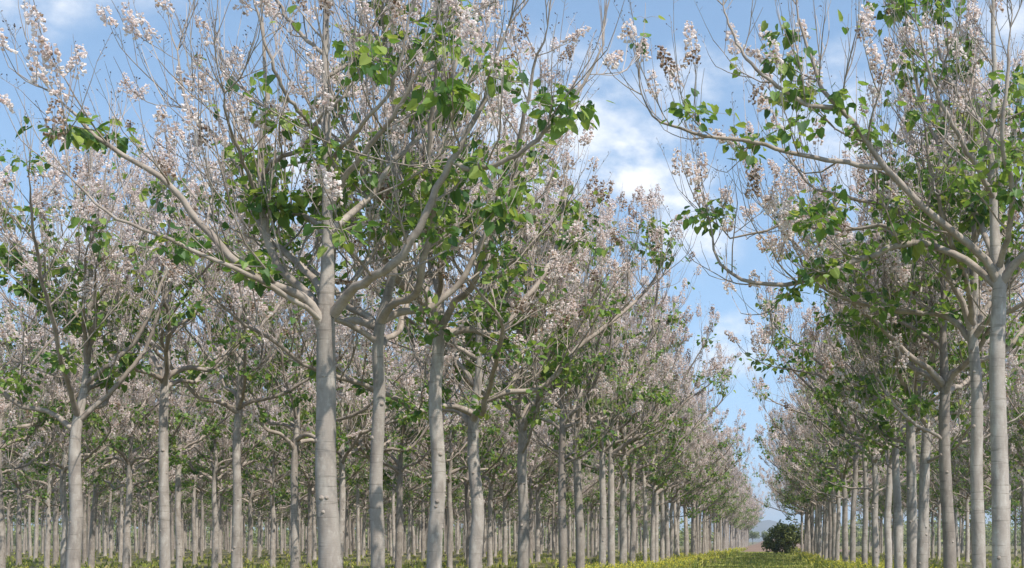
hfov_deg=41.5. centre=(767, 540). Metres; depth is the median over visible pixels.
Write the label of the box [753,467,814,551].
paulownia tree
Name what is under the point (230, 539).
paulownia tree
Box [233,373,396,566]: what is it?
paulownia tree
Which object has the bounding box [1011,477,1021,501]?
paulownia tree
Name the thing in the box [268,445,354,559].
paulownia tree
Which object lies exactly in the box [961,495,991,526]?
paulownia tree
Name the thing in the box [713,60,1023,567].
paulownia tree
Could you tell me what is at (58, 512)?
paulownia tree
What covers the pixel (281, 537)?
paulownia tree
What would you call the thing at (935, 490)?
paulownia tree
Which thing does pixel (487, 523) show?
paulownia tree
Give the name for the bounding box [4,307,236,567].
paulownia tree
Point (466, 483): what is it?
paulownia tree
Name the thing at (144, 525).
paulownia tree
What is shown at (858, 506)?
paulownia tree
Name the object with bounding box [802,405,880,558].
paulownia tree
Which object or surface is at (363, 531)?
paulownia tree
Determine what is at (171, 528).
paulownia tree
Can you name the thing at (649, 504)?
paulownia tree
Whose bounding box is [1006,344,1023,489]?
paulownia tree
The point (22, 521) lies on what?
paulownia tree
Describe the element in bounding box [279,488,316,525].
paulownia tree
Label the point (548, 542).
paulownia tree
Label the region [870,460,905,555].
paulownia tree
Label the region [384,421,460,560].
paulownia tree
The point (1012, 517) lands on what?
paulownia tree
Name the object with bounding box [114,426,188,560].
paulownia tree
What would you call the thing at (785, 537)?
bush
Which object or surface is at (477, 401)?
paulownia tree
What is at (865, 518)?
paulownia tree
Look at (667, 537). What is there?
paulownia tree
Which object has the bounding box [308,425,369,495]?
paulownia tree
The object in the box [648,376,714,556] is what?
paulownia tree
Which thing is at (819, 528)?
paulownia tree
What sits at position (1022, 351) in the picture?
paulownia tree
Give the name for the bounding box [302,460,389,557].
paulownia tree
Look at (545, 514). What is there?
paulownia tree
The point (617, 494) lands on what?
paulownia tree
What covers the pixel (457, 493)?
paulownia tree
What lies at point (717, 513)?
paulownia tree
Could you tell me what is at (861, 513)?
paulownia tree
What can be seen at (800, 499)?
paulownia tree
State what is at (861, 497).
paulownia tree
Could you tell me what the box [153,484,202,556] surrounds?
paulownia tree
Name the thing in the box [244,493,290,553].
paulownia tree
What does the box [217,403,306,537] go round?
paulownia tree
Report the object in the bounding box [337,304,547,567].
paulownia tree
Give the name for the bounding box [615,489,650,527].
paulownia tree
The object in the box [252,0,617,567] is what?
paulownia tree
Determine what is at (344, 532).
paulownia tree
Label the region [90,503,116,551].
paulownia tree
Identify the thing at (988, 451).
paulownia tree
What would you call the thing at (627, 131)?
sky
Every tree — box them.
[0,0,644,567]
[0,72,215,567]
[0,97,321,567]
[0,211,129,567]
[0,220,83,479]
[0,253,180,567]
[0,304,58,446]
[1,338,139,567]
[1,370,68,564]
[2,425,106,563]
[2,442,43,557]
[2,457,89,560]
[2,480,46,557]
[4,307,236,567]
[4,484,45,555]
[4,487,32,553]
[4,501,34,525]
[6,340,172,567]
[12,504,40,551]
[22,488,59,518]
[22,502,68,553]
[26,475,106,556]
[27,408,137,562]
[39,493,100,516]
[66,475,124,556]
[70,189,396,567]
[81,334,198,566]
[82,473,118,510]
[85,477,125,555]
[86,461,169,558]
[86,499,119,553]
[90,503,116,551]
[100,401,147,561]
[107,504,124,551]
[111,471,188,556]
[111,493,138,542]
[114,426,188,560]
[114,481,156,555]
[116,299,315,567]
[116,494,154,552]
[117,306,263,567]
[117,468,174,554]
[124,473,154,557]
[128,392,210,491]
[129,0,599,567]
[135,495,191,552]
[137,393,208,559]
[141,33,702,567]
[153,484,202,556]
[154,376,243,564]
[154,395,285,563]
[170,461,231,558]
[173,485,210,553]
[173,502,211,551]
[181,435,244,511]
[181,477,211,555]
[181,481,211,538]
[181,484,250,509]
[187,180,482,567]
[197,342,353,567]
[199,427,265,509]
[199,501,229,521]
[204,484,256,506]
[205,407,306,561]
[209,503,277,519]
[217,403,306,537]
[222,495,242,552]
[225,494,279,552]
[231,440,303,557]
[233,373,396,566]
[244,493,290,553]
[245,279,420,567]
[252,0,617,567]
[253,485,315,556]
[268,382,413,496]
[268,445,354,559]
[269,285,490,461]
[276,484,301,553]
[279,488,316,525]
[280,500,315,552]
[282,478,302,553]
[298,469,337,559]
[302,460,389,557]
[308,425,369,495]
[336,418,389,564]
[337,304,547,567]
[337,467,392,557]
[338,488,369,554]
[343,495,363,551]
[344,388,425,477]
[350,457,408,514]
[351,497,395,553]
[355,469,387,553]
[366,325,500,469]
[367,421,452,561]
[367,454,428,555]
[383,442,463,559]
[383,473,406,556]
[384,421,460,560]
[384,490,421,533]
[388,487,456,538]
[391,507,424,551]
[392,343,530,566]
[403,482,430,555]
[403,502,417,552]
[404,454,464,493]
[414,413,466,537]
[417,183,701,567]
[424,443,506,557]
[426,368,556,565]
[429,487,471,553]
[444,482,464,553]
[446,429,499,499]
[447,367,572,480]
[452,489,499,522]
[453,486,486,553]
[455,399,550,564]
[462,476,547,555]
[464,481,510,556]
[469,187,674,567]
[479,399,584,562]
[483,486,534,508]
[486,498,507,551]
[487,481,514,551]
[498,290,739,562]
[499,492,516,555]
[512,262,729,567]
[512,408,586,561]
[513,486,571,512]
[513,489,557,536]
[514,490,551,553]
[527,417,618,559]
[528,494,571,553]
[533,504,574,552]
[535,417,598,506]
[542,429,605,558]
[542,450,606,519]
[543,498,586,526]
[550,374,707,563]
[555,291,741,565]
[556,449,629,556]
[570,459,637,533]
[581,446,607,557]
[588,457,615,556]
[590,457,642,514]
[597,0,1023,567]
[603,389,728,561]
[605,392,712,561]
[606,480,640,515]
[606,486,649,511]
[607,476,638,550]
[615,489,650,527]
[622,390,743,560]
[627,476,642,553]
[629,491,659,552]
[630,493,649,552]
[635,434,716,555]
[636,401,746,555]
[636,406,737,558]
[642,381,711,560]
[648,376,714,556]
[649,387,756,553]
[680,416,745,553]
[680,449,734,554]
[687,435,730,554]
[689,432,753,553]
[689,460,754,550]
[690,440,735,552]
[690,457,740,554]
[691,407,728,553]
[699,487,725,551]
[702,458,739,553]
[702,468,741,550]
[711,449,736,528]
[711,466,740,550]
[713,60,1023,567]
[713,467,741,551]
[718,452,742,550]
[720,460,741,550]
[741,0,1023,567]
[743,303,920,563]
[744,461,822,550]
[744,463,814,551]
[752,432,862,552]
[753,193,1023,567]
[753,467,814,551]
[754,402,905,554]
[754,407,868,501]
[758,220,1023,567]
[759,369,883,560]
[760,269,966,567]
[761,445,813,539]
[761,530,768,537]
[764,382,852,558]
[764,465,806,522]
[766,416,857,555]
[767,399,871,559]
[768,452,822,553]
[770,479,822,523]
[774,419,886,553]
[780,380,878,561]
[783,477,813,554]
[785,473,806,552]
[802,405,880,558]
[847,493,880,552]
[851,496,883,529]
[857,479,906,547]
[857,484,883,552]
[868,458,906,554]
[868,460,906,505]
[869,461,918,504]
[869,476,905,512]
[869,487,906,537]
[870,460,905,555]
[882,417,965,558]
[882,450,937,516]
[884,431,967,558]
[899,413,990,561]
[900,468,961,557]
[916,389,1018,562]
[917,406,990,560]
[917,413,964,504]
[917,415,990,500]
[937,371,1021,511]
[950,335,1023,514]
[953,504,970,553]
[957,502,969,552]
[959,472,1017,512]
[959,506,969,552]
[960,343,1023,466]
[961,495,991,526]
[964,348,1023,567]
[965,449,990,513]
[982,323,1023,464]
[982,344,1023,420]
[986,461,1021,556]
[987,313,1023,399]
[989,467,1021,520]
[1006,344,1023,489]
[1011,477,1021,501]
[1012,506,1021,525]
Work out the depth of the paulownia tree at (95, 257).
32.94 m
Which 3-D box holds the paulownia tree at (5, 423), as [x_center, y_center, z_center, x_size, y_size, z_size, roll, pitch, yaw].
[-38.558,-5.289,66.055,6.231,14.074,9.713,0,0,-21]
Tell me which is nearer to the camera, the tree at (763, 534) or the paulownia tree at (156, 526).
the paulownia tree at (156, 526)
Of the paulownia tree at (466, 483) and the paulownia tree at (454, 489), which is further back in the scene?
the paulownia tree at (454, 489)
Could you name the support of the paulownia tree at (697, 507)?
on the ground at (225, 553)
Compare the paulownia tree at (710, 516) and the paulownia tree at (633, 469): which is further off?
the paulownia tree at (710, 516)
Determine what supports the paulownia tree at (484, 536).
on the ground at (225, 553)
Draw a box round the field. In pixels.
[738,539,858,551]
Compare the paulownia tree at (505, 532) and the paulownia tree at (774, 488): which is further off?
the paulownia tree at (774, 488)
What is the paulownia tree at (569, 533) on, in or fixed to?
on the ground at (225, 553)
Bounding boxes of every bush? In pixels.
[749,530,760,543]
[761,518,803,553]
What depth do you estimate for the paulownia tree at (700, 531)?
136.01 m
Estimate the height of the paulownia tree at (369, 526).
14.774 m
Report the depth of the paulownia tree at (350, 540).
154.26 m
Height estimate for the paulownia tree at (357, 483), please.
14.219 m
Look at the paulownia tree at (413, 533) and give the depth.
144.37 m
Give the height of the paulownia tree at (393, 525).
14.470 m
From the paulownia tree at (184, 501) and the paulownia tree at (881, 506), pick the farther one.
the paulownia tree at (881, 506)
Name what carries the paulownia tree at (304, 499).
on the ground at (225, 553)
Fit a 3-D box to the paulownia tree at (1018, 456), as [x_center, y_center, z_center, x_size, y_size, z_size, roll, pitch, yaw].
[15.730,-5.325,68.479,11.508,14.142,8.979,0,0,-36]
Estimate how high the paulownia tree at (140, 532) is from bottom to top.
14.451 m
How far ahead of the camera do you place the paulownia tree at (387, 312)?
23.79 m
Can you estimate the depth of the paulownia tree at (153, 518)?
172.78 m
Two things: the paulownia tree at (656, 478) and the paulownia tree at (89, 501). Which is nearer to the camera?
the paulownia tree at (656, 478)
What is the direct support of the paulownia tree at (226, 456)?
on the ground at (225, 553)
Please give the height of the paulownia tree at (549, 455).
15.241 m
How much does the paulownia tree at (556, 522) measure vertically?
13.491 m
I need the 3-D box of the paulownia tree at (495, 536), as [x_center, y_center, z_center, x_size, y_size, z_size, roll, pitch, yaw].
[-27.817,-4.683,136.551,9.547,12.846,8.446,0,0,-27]
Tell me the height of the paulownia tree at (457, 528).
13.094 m
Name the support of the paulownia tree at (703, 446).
on the ground at (225, 553)
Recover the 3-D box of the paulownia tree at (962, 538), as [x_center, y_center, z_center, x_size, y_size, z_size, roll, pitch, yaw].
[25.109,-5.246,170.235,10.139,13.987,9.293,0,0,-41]
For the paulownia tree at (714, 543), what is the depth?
167.37 m
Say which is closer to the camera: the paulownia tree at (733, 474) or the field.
the paulownia tree at (733, 474)
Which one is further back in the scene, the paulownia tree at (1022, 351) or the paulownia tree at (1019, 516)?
the paulownia tree at (1019, 516)
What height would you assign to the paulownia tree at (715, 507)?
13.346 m
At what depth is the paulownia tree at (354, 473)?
84.28 m
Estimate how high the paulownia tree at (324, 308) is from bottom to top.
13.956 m
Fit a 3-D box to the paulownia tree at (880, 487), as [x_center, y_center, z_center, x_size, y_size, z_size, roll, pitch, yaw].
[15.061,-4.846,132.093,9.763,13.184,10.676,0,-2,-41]
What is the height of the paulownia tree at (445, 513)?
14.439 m
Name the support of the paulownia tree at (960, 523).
on the ground at (225, 553)
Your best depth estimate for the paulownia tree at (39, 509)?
144.11 m
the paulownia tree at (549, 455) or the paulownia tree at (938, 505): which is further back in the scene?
the paulownia tree at (938, 505)
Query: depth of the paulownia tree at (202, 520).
113.86 m
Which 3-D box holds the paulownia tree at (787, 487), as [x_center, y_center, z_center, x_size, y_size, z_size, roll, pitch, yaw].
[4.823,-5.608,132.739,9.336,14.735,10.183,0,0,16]
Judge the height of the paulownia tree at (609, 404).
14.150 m
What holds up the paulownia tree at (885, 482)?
on the ground at (225, 553)
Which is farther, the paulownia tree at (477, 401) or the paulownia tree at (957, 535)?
the paulownia tree at (957, 535)
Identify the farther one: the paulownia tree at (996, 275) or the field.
the field
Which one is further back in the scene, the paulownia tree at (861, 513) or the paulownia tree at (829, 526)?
the paulownia tree at (861, 513)
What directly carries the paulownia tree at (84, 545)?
on the ground at (225, 553)
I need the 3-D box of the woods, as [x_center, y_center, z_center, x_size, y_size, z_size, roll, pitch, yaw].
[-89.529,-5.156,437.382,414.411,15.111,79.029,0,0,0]
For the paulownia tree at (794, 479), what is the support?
on the ground at (225, 553)
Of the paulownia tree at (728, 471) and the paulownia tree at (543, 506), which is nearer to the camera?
the paulownia tree at (728, 471)
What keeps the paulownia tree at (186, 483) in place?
on the ground at (225, 553)
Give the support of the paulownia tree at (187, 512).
on the ground at (225, 553)
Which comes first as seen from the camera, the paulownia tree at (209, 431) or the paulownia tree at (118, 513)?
the paulownia tree at (209, 431)
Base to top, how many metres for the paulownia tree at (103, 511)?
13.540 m
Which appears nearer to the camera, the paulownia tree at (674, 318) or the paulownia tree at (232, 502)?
the paulownia tree at (674, 318)
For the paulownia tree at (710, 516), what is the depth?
163.45 m
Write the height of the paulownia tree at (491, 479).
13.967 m
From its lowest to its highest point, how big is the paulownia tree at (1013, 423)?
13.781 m
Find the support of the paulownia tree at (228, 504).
on the ground at (225, 553)
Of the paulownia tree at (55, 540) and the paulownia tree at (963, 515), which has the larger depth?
the paulownia tree at (963, 515)
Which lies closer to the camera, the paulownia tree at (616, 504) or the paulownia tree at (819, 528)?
the paulownia tree at (819, 528)
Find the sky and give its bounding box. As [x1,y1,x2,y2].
[0,0,1023,532]
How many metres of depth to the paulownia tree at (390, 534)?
134.47 m
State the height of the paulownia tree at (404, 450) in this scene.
14.152 m
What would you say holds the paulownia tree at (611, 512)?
on the ground at (225, 553)
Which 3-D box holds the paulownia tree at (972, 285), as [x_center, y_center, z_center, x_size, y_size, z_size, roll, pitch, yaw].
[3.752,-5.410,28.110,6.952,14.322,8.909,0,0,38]
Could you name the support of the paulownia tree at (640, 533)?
on the ground at (225, 553)
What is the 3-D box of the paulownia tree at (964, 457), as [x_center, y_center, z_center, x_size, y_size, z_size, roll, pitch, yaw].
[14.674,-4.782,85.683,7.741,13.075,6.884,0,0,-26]
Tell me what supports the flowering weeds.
on the ground at (225, 553)
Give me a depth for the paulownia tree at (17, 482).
86.03 m
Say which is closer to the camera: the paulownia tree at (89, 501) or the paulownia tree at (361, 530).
the paulownia tree at (89, 501)
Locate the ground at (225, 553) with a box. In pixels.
[6,542,1021,567]
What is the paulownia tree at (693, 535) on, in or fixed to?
on the ground at (225, 553)
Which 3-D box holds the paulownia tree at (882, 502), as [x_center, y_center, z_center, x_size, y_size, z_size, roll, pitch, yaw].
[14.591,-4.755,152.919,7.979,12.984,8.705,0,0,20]
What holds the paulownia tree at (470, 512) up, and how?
on the ground at (225, 553)
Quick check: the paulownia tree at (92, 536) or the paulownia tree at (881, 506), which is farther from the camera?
the paulownia tree at (881, 506)
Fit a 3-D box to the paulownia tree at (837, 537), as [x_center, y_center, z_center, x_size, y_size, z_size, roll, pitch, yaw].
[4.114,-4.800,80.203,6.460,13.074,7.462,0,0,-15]
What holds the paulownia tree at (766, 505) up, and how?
on the ground at (225, 553)
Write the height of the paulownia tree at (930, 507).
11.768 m
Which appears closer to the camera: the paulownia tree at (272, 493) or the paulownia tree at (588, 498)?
the paulownia tree at (272, 493)
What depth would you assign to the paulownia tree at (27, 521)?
180.99 m
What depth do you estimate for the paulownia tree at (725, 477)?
128.34 m
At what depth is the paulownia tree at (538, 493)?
101.01 m
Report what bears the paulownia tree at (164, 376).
on the ground at (225, 553)
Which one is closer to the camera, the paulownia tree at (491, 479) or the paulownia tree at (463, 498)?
the paulownia tree at (491, 479)
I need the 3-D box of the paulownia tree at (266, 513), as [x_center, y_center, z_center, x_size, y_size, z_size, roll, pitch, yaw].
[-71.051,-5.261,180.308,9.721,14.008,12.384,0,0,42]
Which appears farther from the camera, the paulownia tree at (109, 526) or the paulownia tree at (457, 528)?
the paulownia tree at (457, 528)
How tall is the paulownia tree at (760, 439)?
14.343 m
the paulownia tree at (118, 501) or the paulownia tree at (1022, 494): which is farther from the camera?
the paulownia tree at (118, 501)
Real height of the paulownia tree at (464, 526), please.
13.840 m
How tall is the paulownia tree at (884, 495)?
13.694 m
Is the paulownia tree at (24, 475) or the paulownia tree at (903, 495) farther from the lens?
the paulownia tree at (903, 495)
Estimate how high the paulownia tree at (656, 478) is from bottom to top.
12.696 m
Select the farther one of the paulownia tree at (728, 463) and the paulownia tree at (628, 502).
the paulownia tree at (628, 502)
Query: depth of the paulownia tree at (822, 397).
48.28 m
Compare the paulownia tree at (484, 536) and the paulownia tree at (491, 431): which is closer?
the paulownia tree at (491, 431)
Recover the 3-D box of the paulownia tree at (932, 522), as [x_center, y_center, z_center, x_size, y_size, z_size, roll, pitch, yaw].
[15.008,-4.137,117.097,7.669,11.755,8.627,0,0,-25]
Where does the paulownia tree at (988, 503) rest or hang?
on the ground at (225, 553)
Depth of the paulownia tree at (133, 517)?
168.45 m
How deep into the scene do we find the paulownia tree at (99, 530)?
159.33 m
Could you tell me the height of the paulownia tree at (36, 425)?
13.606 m
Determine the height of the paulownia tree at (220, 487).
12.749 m
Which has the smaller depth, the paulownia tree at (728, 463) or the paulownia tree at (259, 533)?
the paulownia tree at (728, 463)
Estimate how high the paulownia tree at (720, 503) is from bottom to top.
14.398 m
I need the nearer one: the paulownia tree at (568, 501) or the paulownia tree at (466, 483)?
the paulownia tree at (466, 483)
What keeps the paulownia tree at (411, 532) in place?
on the ground at (225, 553)
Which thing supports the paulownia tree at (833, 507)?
on the ground at (225, 553)
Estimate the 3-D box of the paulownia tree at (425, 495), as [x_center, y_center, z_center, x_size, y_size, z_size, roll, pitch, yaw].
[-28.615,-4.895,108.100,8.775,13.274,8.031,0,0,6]
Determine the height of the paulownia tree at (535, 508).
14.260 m
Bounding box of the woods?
[4,513,1020,545]
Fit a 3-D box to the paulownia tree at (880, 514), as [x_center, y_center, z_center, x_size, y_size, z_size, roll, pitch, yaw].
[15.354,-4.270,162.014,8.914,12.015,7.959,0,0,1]
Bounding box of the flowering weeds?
[6,547,1023,567]
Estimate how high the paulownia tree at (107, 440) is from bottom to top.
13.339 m
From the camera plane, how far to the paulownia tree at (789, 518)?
162.10 m
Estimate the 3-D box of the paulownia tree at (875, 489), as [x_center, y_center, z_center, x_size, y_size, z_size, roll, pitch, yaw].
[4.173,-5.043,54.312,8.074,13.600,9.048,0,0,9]
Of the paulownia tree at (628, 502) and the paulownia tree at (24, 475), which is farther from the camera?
the paulownia tree at (628, 502)
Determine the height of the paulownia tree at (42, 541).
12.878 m
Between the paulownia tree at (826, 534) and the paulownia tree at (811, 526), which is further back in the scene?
the paulownia tree at (811, 526)
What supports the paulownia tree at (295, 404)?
on the ground at (225, 553)
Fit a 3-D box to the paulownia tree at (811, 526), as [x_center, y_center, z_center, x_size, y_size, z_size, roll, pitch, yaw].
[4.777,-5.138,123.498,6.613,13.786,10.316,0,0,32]
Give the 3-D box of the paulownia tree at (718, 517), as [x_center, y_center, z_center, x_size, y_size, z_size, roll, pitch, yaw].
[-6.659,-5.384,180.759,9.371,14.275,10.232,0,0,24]
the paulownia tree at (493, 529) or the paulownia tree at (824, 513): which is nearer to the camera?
the paulownia tree at (824, 513)
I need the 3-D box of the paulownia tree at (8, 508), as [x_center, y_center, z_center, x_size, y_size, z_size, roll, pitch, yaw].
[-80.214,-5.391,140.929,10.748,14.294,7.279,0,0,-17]
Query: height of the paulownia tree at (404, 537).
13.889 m
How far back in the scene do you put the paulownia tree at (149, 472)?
79.83 m
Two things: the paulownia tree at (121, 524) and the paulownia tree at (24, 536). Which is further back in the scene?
the paulownia tree at (24, 536)
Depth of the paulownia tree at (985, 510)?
151.72 m
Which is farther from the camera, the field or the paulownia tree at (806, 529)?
the field
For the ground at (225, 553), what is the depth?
127.07 m
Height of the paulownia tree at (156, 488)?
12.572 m
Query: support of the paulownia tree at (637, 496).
on the ground at (225, 553)
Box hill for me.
[254,520,883,541]
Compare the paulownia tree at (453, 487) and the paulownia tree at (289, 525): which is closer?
the paulownia tree at (453, 487)
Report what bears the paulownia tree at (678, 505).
on the ground at (225, 553)
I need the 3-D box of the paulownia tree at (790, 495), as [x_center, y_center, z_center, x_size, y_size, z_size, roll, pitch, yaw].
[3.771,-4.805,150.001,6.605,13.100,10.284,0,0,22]
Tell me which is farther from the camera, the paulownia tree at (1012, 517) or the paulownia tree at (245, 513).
the paulownia tree at (245, 513)
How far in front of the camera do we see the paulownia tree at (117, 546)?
184.69 m
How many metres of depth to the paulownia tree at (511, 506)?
138.41 m
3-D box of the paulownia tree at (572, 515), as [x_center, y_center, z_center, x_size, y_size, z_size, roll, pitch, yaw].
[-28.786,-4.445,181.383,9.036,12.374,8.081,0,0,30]
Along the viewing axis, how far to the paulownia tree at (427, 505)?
149.08 m
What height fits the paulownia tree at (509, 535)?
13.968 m
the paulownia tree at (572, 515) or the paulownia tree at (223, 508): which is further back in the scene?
the paulownia tree at (572, 515)
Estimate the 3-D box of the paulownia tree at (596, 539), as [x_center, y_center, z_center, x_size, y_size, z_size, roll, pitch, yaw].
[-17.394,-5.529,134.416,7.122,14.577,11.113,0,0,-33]
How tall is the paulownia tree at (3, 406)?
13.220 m
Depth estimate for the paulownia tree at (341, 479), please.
53.45 m
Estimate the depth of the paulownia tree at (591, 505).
129.83 m
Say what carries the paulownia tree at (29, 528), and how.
on the ground at (225, 553)
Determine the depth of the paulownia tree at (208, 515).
167.05 m
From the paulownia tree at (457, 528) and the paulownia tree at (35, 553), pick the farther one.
the paulownia tree at (457, 528)
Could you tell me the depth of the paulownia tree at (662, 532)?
88.49 m
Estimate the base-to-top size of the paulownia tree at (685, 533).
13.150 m
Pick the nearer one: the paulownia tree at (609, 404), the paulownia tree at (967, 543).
the paulownia tree at (609, 404)
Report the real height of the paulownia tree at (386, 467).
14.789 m
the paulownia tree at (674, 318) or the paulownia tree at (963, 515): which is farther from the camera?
the paulownia tree at (963, 515)
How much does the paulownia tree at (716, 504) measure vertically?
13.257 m
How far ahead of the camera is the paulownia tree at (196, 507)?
138.33 m
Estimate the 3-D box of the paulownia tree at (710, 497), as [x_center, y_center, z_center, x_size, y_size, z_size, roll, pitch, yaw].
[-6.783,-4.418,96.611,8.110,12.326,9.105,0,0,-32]
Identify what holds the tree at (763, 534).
on the ground at (225, 553)
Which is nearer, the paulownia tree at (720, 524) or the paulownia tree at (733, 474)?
the paulownia tree at (733, 474)
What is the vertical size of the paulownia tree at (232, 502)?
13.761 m
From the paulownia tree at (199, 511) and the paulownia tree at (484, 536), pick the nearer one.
the paulownia tree at (484, 536)
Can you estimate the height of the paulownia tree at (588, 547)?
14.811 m
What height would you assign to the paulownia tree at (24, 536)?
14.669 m
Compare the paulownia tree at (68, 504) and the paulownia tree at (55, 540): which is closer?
the paulownia tree at (55, 540)
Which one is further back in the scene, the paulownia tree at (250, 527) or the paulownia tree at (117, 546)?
the paulownia tree at (117, 546)
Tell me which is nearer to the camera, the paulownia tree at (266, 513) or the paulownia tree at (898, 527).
the paulownia tree at (898, 527)
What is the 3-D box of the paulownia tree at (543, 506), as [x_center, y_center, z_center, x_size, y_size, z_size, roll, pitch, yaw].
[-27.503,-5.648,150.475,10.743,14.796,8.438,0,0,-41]
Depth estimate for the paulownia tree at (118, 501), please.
143.47 m
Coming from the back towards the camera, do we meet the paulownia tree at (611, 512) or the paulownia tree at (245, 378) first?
the paulownia tree at (611, 512)
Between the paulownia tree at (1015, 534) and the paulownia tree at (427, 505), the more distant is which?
the paulownia tree at (427, 505)
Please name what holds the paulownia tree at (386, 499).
on the ground at (225, 553)
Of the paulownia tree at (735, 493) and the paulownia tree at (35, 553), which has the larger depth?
the paulownia tree at (735, 493)
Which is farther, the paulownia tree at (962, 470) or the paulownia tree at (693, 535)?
the paulownia tree at (693, 535)
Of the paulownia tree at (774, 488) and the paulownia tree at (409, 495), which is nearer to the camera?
the paulownia tree at (409, 495)
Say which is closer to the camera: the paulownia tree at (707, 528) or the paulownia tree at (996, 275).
the paulownia tree at (996, 275)
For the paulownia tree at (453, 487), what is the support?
on the ground at (225, 553)
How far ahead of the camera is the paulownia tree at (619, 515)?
152.81 m
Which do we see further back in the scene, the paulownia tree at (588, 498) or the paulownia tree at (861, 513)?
the paulownia tree at (861, 513)
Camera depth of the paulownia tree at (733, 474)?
144.60 m
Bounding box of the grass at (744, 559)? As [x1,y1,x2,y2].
[703,551,815,567]
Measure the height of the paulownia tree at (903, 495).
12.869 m
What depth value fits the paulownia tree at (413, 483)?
139.54 m
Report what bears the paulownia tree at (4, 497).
on the ground at (225, 553)
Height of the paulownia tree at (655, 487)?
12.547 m
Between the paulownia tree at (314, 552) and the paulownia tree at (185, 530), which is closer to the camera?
the paulownia tree at (314, 552)
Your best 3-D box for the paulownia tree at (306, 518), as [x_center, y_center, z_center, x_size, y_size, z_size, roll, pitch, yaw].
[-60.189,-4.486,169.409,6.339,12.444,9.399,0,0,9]
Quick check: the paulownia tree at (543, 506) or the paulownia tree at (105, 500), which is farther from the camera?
the paulownia tree at (543, 506)
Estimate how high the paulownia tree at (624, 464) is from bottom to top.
14.784 m
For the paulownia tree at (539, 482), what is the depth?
96.43 m
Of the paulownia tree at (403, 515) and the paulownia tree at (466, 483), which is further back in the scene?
the paulownia tree at (403, 515)
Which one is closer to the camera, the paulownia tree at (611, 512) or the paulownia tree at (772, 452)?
the paulownia tree at (611, 512)
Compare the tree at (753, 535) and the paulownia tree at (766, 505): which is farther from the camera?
the tree at (753, 535)
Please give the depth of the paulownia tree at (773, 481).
135.38 m
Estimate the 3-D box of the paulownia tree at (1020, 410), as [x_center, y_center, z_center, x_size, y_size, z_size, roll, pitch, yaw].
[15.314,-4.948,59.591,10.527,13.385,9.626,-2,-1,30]
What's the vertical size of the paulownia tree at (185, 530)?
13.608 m
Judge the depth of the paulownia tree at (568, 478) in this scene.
111.50 m
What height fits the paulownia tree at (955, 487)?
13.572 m
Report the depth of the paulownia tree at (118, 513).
164.02 m

